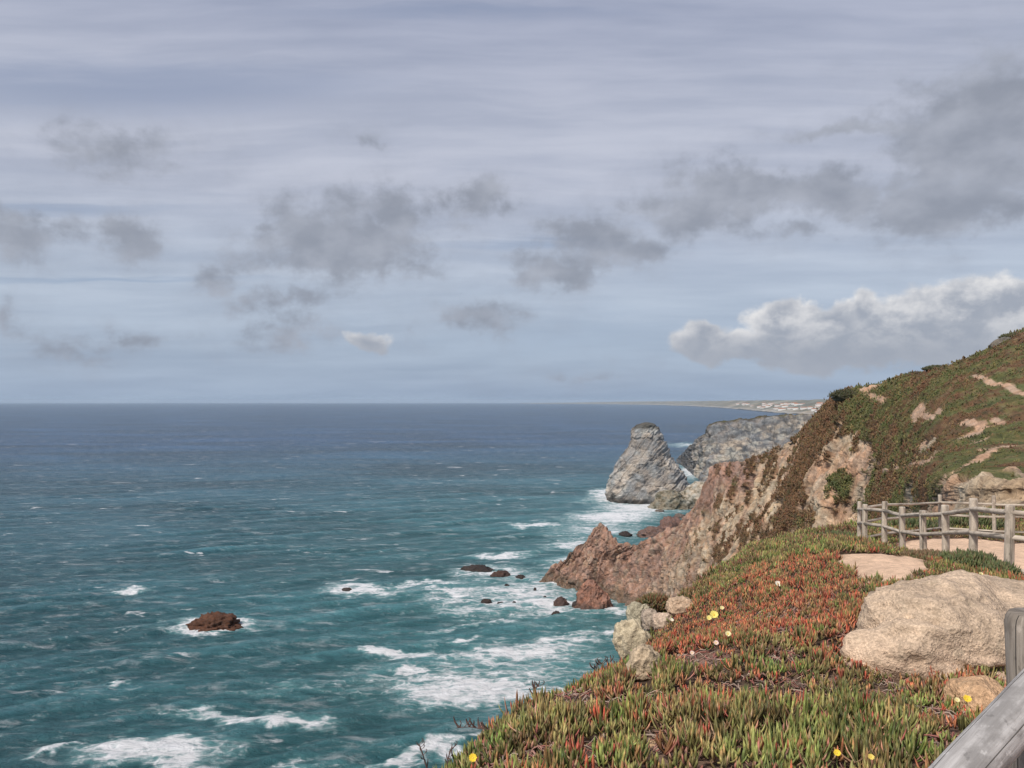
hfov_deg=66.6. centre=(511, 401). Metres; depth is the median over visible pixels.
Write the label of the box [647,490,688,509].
shore rock
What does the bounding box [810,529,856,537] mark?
bush
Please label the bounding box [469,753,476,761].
ice plant flower
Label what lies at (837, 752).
ice plant flower
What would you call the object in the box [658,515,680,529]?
sea rock
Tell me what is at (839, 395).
shrub
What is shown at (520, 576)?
sea rock
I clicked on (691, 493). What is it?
shore rock
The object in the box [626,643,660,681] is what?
boulder
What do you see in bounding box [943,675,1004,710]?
boulder
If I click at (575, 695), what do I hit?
dry runner litter
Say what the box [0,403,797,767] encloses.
sea
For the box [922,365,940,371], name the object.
shrub
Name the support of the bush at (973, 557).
on the ground at (887, 566)
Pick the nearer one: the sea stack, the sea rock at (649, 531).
the sea rock at (649, 531)
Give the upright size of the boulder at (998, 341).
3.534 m
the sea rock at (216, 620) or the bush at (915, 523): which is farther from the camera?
the sea rock at (216, 620)
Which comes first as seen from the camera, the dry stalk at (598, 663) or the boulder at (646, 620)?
the dry stalk at (598, 663)
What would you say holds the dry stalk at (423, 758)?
on the ground at (887, 566)
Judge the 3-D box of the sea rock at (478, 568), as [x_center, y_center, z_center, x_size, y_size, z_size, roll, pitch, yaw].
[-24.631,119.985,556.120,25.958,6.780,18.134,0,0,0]
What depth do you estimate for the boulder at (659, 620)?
11.34 m
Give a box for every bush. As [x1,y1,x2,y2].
[635,591,669,612]
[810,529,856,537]
[878,517,937,529]
[894,548,940,559]
[929,548,1003,567]
[932,513,1004,529]
[978,558,1023,575]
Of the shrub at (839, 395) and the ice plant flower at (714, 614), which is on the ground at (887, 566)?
the ice plant flower at (714, 614)
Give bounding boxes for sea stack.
[604,422,689,503]
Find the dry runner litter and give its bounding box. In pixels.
[480,583,1003,767]
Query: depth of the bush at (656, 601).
12.77 m
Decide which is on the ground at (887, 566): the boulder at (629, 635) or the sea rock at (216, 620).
the boulder at (629, 635)
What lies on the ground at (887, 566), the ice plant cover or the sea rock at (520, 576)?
the ice plant cover
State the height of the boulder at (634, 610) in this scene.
0.461 m
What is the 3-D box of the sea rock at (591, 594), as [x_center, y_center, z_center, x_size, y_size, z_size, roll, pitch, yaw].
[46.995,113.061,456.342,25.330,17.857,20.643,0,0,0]
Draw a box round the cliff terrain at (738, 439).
[676,413,813,480]
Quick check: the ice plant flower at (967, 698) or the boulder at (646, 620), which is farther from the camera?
the boulder at (646, 620)
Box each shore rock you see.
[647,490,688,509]
[680,481,704,508]
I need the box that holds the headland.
[539,329,1023,605]
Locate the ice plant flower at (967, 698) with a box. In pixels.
[963,695,971,701]
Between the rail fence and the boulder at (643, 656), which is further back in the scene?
the rail fence
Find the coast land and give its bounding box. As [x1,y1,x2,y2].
[520,399,827,413]
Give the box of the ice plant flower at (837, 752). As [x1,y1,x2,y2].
[834,749,840,755]
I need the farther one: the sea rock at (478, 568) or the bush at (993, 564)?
the sea rock at (478, 568)
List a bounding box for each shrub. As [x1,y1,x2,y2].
[827,387,860,402]
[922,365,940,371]
[998,332,1017,337]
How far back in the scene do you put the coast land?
13358.96 m
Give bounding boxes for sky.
[0,0,1023,402]
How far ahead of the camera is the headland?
255.38 m
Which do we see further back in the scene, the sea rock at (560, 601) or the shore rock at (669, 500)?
the shore rock at (669, 500)
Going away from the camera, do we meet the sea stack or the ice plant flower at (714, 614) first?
the ice plant flower at (714, 614)
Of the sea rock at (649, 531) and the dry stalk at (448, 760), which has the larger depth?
the sea rock at (649, 531)
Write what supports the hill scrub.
on the headland
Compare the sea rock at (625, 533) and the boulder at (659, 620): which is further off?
the sea rock at (625, 533)
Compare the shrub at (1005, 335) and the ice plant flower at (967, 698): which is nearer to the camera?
the ice plant flower at (967, 698)
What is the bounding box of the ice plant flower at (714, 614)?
[710,611,718,617]
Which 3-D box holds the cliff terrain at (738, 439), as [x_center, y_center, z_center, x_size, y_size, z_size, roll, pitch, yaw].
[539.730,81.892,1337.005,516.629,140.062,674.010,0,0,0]
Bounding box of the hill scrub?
[673,327,1023,588]
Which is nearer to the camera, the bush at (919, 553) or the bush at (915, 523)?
the bush at (919, 553)
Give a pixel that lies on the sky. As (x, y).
(202, 201)
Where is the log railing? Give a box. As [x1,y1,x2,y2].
[928,607,1023,767]
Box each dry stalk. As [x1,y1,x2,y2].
[417,738,427,767]
[445,741,457,764]
[453,717,495,729]
[529,680,544,694]
[589,656,607,671]
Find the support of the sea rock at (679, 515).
in the sea
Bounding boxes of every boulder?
[612,619,651,659]
[626,601,649,623]
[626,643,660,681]
[640,608,656,630]
[642,739,654,746]
[651,612,670,630]
[665,595,692,617]
[840,569,1023,681]
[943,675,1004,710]
[989,337,1010,348]
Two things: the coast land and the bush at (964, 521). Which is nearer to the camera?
the bush at (964, 521)
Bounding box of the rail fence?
[857,495,1023,573]
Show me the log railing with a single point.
(991, 735)
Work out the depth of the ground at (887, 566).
9.10 m
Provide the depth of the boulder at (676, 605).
11.41 m
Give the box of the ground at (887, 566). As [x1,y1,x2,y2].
[481,502,1023,767]
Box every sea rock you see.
[185,611,243,631]
[461,564,494,571]
[481,599,492,603]
[490,570,510,576]
[515,574,525,578]
[553,596,569,605]
[573,579,613,609]
[618,531,631,536]
[636,526,663,537]
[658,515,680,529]
[675,513,684,517]
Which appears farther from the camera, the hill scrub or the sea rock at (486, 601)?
the sea rock at (486, 601)
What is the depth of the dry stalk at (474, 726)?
5.20 m
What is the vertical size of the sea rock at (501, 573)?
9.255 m
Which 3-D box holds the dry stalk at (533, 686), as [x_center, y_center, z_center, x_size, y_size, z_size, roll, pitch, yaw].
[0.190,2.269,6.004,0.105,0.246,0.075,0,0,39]
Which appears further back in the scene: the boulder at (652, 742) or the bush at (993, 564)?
the bush at (993, 564)
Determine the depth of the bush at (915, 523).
22.82 m
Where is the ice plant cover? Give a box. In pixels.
[434,503,1023,767]
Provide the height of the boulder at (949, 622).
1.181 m

